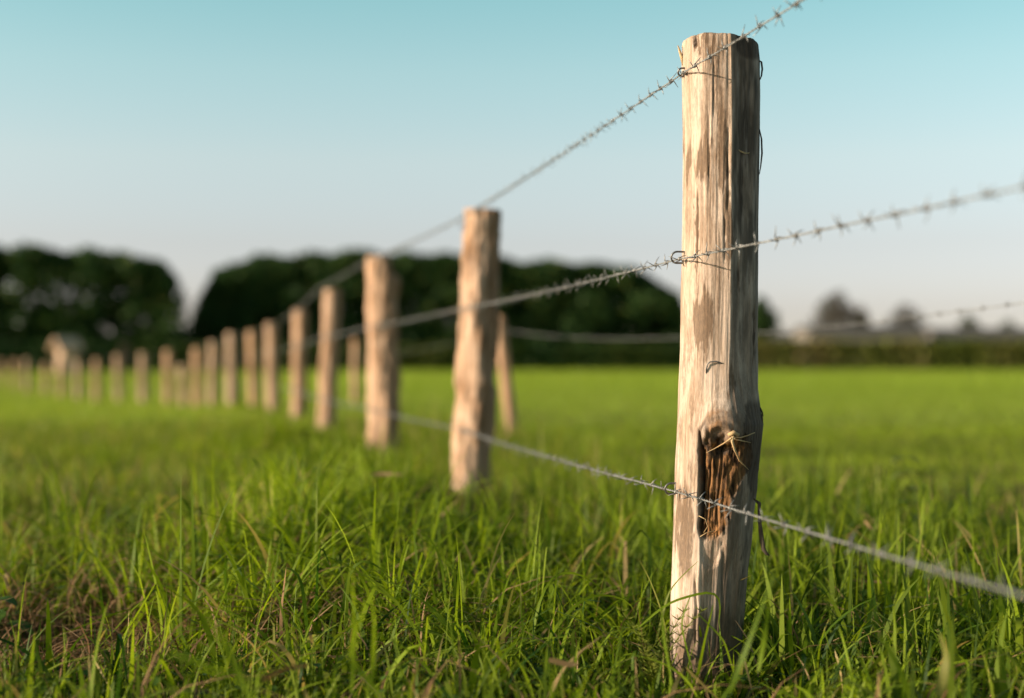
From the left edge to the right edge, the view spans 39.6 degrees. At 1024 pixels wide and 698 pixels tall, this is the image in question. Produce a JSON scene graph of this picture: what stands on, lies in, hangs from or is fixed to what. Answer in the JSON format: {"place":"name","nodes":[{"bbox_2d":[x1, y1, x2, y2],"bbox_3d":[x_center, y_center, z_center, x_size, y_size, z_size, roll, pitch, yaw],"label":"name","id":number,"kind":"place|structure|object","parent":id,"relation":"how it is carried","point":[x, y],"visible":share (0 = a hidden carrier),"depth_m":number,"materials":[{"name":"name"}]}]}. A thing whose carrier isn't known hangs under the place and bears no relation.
{"place":"outdoors","nodes":[
{"label":"outdoors","id":0,"kind":"place"},
{"bbox_2d":[0,368,1023,438],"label":"pasture grass","id":1,"kind":"structure","parent":0,"point":[918,378],"depth_m":23.85,"materials":[{"name":"green plant"}]},
{"bbox_2d":[0,367,1023,697],"bbox_3d":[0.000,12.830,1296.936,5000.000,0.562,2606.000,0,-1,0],"label":"ground","id":2,"kind":"structure","parent":0,"point":[766,417],"depth_m":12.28,"materials":[{"name":"green plant"}]},
{"bbox_2d":[0,359,2,385],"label":"fence post","id":3,"kind":"object","parent":2,"relation":"on","point":[1,372],"visible":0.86,"depth_m":48.74,"materials":[{"name":"brown wood"}]},
{"bbox_2d":[12,359,17,387],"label":"fence post","id":4,"kind":"object","parent":2,"relation":"on","point":[14,373],"visible":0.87,"depth_m":46.34,"materials":[{"name":"brown wood"}]},
{"bbox_2d":[0,596,34,663],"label":"weed","id":5,"kind":"object","parent":2,"relation":"on","point":[27,625],"visible":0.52,"depth_m":2.63,"materials":[{"name":"green plant"}]},
{"bbox_2d":[24,359,30,390],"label":"fence post","id":6,"kind":"object","parent":2,"relation":"on","point":[27,374],"visible":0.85,"depth_m":43.92,"materials":[{"name":"brown wood"}]},
{"bbox_2d":[43,362,48,393],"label":"fence post","id":7,"kind":"object","parent":2,"relation":"on","point":[45,380],"visible":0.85,"depth_m":41.63,"materials":[{"name":"brown wood"}]},
{"bbox_2d":[58,361,64,396],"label":"fence post","id":8,"kind":"object","parent":2,"relation":"on","point":[61,375],"visible":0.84,"depth_m":39.21,"materials":[{"name":"brown wood"}]},
{"bbox_2d":[48,337,82,373],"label":"shed","id":9,"kind":"structure","parent":2,"relation":"on","point":[65,348],"depth_m":61.99,"materials":[{"name":"paint"}]},
{"bbox_2d":[75,360,82,399],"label":"fence post","id":10,"kind":"object","parent":2,"relation":"on","point":[78,378],"visible":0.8,"depth_m":36.93,"materials":[{"name":"brown wood"}]},
{"bbox_2d":[93,359,100,401],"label":"fence post","id":11,"kind":"object","parent":2,"relation":"on","point":[96,382],"visible":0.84,"depth_m":34.52,"materials":[{"name":"brown wood"}]},
{"bbox_2d":[0,340,194,371],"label":"hedge","id":12,"kind":"object","parent":2,"relation":"on","point":[36,353],"visible":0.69,"depth_m":79.52,"materials":[{"name":"green plant"}]},
{"bbox_2d":[0,240,195,369],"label":"tree belt","id":13,"kind":"object","parent":2,"relation":"on","point":[149,286],"visible":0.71,"depth_m":86.64,"materials":[{"name":"green plant"}]},
{"bbox_2d":[114,354,122,401],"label":"fence post","id":14,"kind":"object","parent":2,"relation":"on","point":[118,380],"visible":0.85,"depth_m":32.33,"materials":[{"name":"brown wood"}]},
{"bbox_2d":[116,343,133,377],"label":"bush","id":15,"kind":"object","parent":2,"relation":"on","point":[125,360],"visible":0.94,"depth_m":59.85,"materials":[{"name":"green plant"}]},
{"bbox_2d":[139,353,147,403],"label":"fence post","id":16,"kind":"object","parent":2,"relation":"on","point":[143,378],"visible":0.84,"depth_m":30.33,"materials":[{"name":"brown wood"}]},
{"bbox_2d":[164,350,172,404],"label":"fence post","id":17,"kind":"object","parent":2,"relation":"on","point":[168,392],"visible":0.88,"depth_m":28.22,"materials":[{"name":"brown wood"}]},
{"bbox_2d":[178,365,189,404],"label":"fence post","id":18,"kind":"object","parent":2,"relation":"on","point":[183,385],"visible":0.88,"depth_m":26.02,"materials":[{"name":"brown wood"}]},
{"bbox_2d":[192,347,202,405],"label":"fence post","id":19,"kind":"object","parent":2,"relation":"on","point":[197,379],"visible":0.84,"depth_m":23.73,"materials":[{"name":"brown wood"}]},
{"bbox_2d":[208,341,218,405],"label":"fence post","id":20,"kind":"object","parent":2,"relation":"on","point":[213,367],"visible":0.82,"depth_m":21.54,"materials":[{"name":"brown wood"}]},
{"bbox_2d":[226,333,238,406],"bbox_3d":[-3.810,0.573,19.396,0.193,1.588,0.183,0,-1,20],"label":"fence post","id":21,"kind":"object","parent":2,"relation":"on","point":[232,380],"visible":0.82,"depth_m":19.33,"materials":[{"name":"brown wood"}]},
{"bbox_2d":[247,330,258,405],"bbox_3d":[-3.119,0.511,17.193,0.137,1.475,0.137,-1,0,-4],"label":"fence post","id":22,"kind":"object","parent":2,"relation":"on","point":[253,371],"visible":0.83,"depth_m":17.14,"materials":[{"name":"brown wood"}]},
{"bbox_2d":[203,457,305,547],"bbox_3d":[-0.593,0.403,3.309,0.332,0.305,0.256,0,-1,39],"label":"weed","id":23,"kind":"object","parent":2,"relation":"on","point":[255,490],"visible":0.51,"depth_m":3.30,"materials":[{"name":"green plant"}]},
{"bbox_2d":[265,323,279,411],"bbox_3d":[-2.502,0.460,14.900,0.150,1.476,0.152,-2,-1,17],"label":"fence post","id":24,"kind":"object","parent":2,"relation":"on","point":[272,368],"visible":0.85,"depth_m":14.85,"materials":[{"name":"brown wood"}]},
{"bbox_2d":[229,466,354,577],"bbox_3d":[-0.458,0.404,3.018,0.308,0.303,0.284,0,-1,-42],"label":"weed","id":25,"kind":"object","parent":2,"relation":"on","point":[301,513],"visible":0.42,"depth_m":3.02,"materials":[{"name":"green plant"}]},
{"bbox_2d":[291,309,307,419],"bbox_3d":[-1.853,0.419,12.396,0.164,1.537,0.143,2,0,21],"label":"fence post","id":26,"kind":"object","parent":2,"relation":"on","point":[299,377],"visible":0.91,"depth_m":12.34,"materials":[{"name":"brown wood"}]},
{"bbox_2d":[317,289,340,431],"bbox_3d":[-1.286,0.367,9.897,0.194,1.572,0.134,0,-1,0],"label":"fence post","id":27,"kind":"object","parent":2,"relation":"on","point":[328,375],"visible":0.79,"depth_m":9.85,"materials":[{"name":"brown wood"}]},
{"bbox_2d":[2,378,1023,604],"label":"barbed wire","id":28,"kind":"object","parent":27,"relation":"attached to","point":[971,580],"visible":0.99,"depth_m":2.08,"materials":[{"name":"grey metal"}]},
{"bbox_2d":[351,339,359,402],"bbox_3d":[-1.950,0.548,17.695,0.106,1.354,0.104,0,-1,0],"label":"fence stake","id":29,"kind":"object","parent":2,"relation":"on","point":[355,371],"visible":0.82,"depth_m":17.66,"materials":[{"name":"brown wood"}]},
{"bbox_2d":[366,254,400,455],"bbox_3d":[-0.669,0.310,7.448,0.192,1.617,0.186,0,-1,0],"label":"fence post","id":30,"kind":"object","parent":2,"relation":"on","point":[383,372],"visible":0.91,"depth_m":7.38,"materials":[{"name":"brown wood"}]},
{"bbox_2d":[40,0,821,368],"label":"barbed wire","id":31,"kind":"object","parent":30,"relation":"attached to","point":[696,64],"visible":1,"depth_m":2.99,"materials":[{"name":"grey metal"}]},
{"bbox_2d":[0,181,1023,378],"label":"barbed wire","id":32,"kind":"object","parent":30,"relation":"attached to","point":[865,220],"visible":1,"depth_m":2.13,"materials":[{"name":"grey metal"}]},
{"bbox_2d":[186,247,680,369],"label":"tree belt","id":33,"kind":"object","parent":2,"relation":"on","point":[257,291],"visible":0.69,"depth_m":90.25,"materials":[{"name":"green plant"}]},
{"bbox_2d":[195,342,679,370],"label":"hedge","id":34,"kind":"object","parent":2,"relation":"on","point":[582,357],"visible":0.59,"depth_m":85.58,"materials":[{"name":"green plant"}]},
{"bbox_2d":[451,208,501,501],"bbox_3d":[-0.145,0.299,5.045,0.217,1.605,0.163,0,-1,0],"label":"fence post","id":35,"kind":"object","parent":2,"relation":"on","point":[475,366],"visible":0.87,"depth_m":5.00,"materials":[{"name":"brown wood"}]},
{"bbox_2d":[498,315,517,435],"bbox_3d":[-0.007,0.460,9.096,0.220,1.353,0.087,0,-1,0],"label":"fence stake","id":36,"kind":"object","parent":2,"relation":"on","point":[506,382],"visible":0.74,"depth_m":9.06,"materials":[{"name":"brown wood"}]},
{"bbox_2d":[400,301,1023,352],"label":"barbed wire","id":37,"kind":"object","parent":36,"relation":"attached to","point":[902,318],"visible":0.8,"depth_m":4.54,"materials":[{"name":"grey metal"}]},
{"bbox_2d":[0,550,1022,697],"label":"clover","id":38,"kind":"object","parent":2,"relation":"on","point":[538,671],"visible":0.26,"depth_m":2.15,"materials":[{"name":"green plant"}]},
{"bbox_2d":[616,606,706,693],"bbox_3d":[0.225,0.472,2.189,0.148,0.154,0.114,0,-1,-33],"label":"feathery weed","id":39,"kind":"object","parent":2,"relation":"on","point":[649,661],"visible":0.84,"depth_m":2.20,"materials":[{"name":"green plant"}]},
{"bbox_2d":[664,32,768,694],"bbox_3d":[0.337,0.109,2.350,0.170,1.247,0.153,0,-1,8],"label":"fence post","id":40,"kind":"object","parent":2,"relation":"on","point":[718,398],"visible":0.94,"depth_m":2.31,"materials":[{"name":"brown wood"}]},
{"bbox_2d":[699,150,754,536],"bbox_3d":[0.347,-0.010,2.286,0.087,0.627,0.041,0,-1,-4],"label":"dry grass wisp","id":41,"kind":"object","parent":40,"relation":"attached to","point":[733,434],"visible":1,"depth_m":2.28,"materials":[{"name":"plant"}]},
{"bbox_2d":[758,295,781,363],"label":"tree","id":42,"kind":"object","parent":2,"relation":"on","point":[767,316],"visible":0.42,"depth_m":149.17,"materials":[{"name":"green plant"}]},
{"bbox_2d":[806,290,866,325],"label":"tree","id":43,"kind":"object","parent":2,"relation":"on","point":[836,311],"visible":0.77,"depth_m":189.26,"materials":[{"name":"green plant"}]},
{"bbox_2d":[853,304,871,325],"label":"tree","id":44,"kind":"object","parent":2,"relation":"on","point":[863,312],"visible":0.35,"depth_m":229.60,"materials":[{"name":"green plant"}]},
{"bbox_2d":[758,338,1023,370],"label":"hedge","id":45,"kind":"object","parent":2,"relation":"on","point":[979,354],"visible":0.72,"depth_m":86.34,"materials":[{"name":"green plant"}]},
{"bbox_2d":[881,302,932,328],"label":"tree","id":46,"kind":"object","parent":2,"relation":"on","point":[906,320],"visible":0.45,"depth_m":189.53,"materials":[{"name":"green plant"}]},
{"bbox_2d":[888,456,947,534],"bbox_3d":[1.045,0.408,3.676,0.137,0.260,0.149,0,-1,-30],"label":"weed","id":47,"kind":"object","parent":2,"relation":"on","point":[914,489],"visible":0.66,"depth_m":3.67,"materials":[{"name":"green plant"}]},
{"bbox_2d":[957,311,981,327],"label":"tree","id":48,"kind":"object","parent":2,"relation":"on","point":[967,322],"visible":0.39,"depth_m":189.62,"materials":[{"name":"green plant"}]},
{"bbox_2d":[996,318,1018,327],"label":"tree","id":49,"kind":"object","parent":2,"relation":"on","point":[1006,324],"visible":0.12,"depth_m":189.71,"materials":[{"name":"green plant"}]},
{"bbox_2d":[0,453,1023,697],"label":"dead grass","id":50,"kind":"structure","parent":0,"point":[82,641],"depth_m":2.56,"materials":[{"name":"plant"}]},
{"bbox_2d":[0,0,1023,335],"label":"sky","id":51,"kind":"structure","parent":0,"point":[197,137],"materials":[{"name":"blue"}]},
{"bbox_2d":[766,332,792,366],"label":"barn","id":52,"kind":"structure","parent":0,"point":[782,336],"depth_m":170.95,"materials":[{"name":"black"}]},
{"bbox_2d":[791,326,928,366],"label":"barn","id":53,"kind":"structure","parent":0,"point":[862,333],"depth_m":160.02,"materials":[{"name":"black"}]},
{"bbox_2d":[924,328,1023,365],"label":"barn","id":54,"kind":"structure","parent":0,"point":[959,334],"depth_m":166.12,"materials":[{"name":"black"}]}
]}

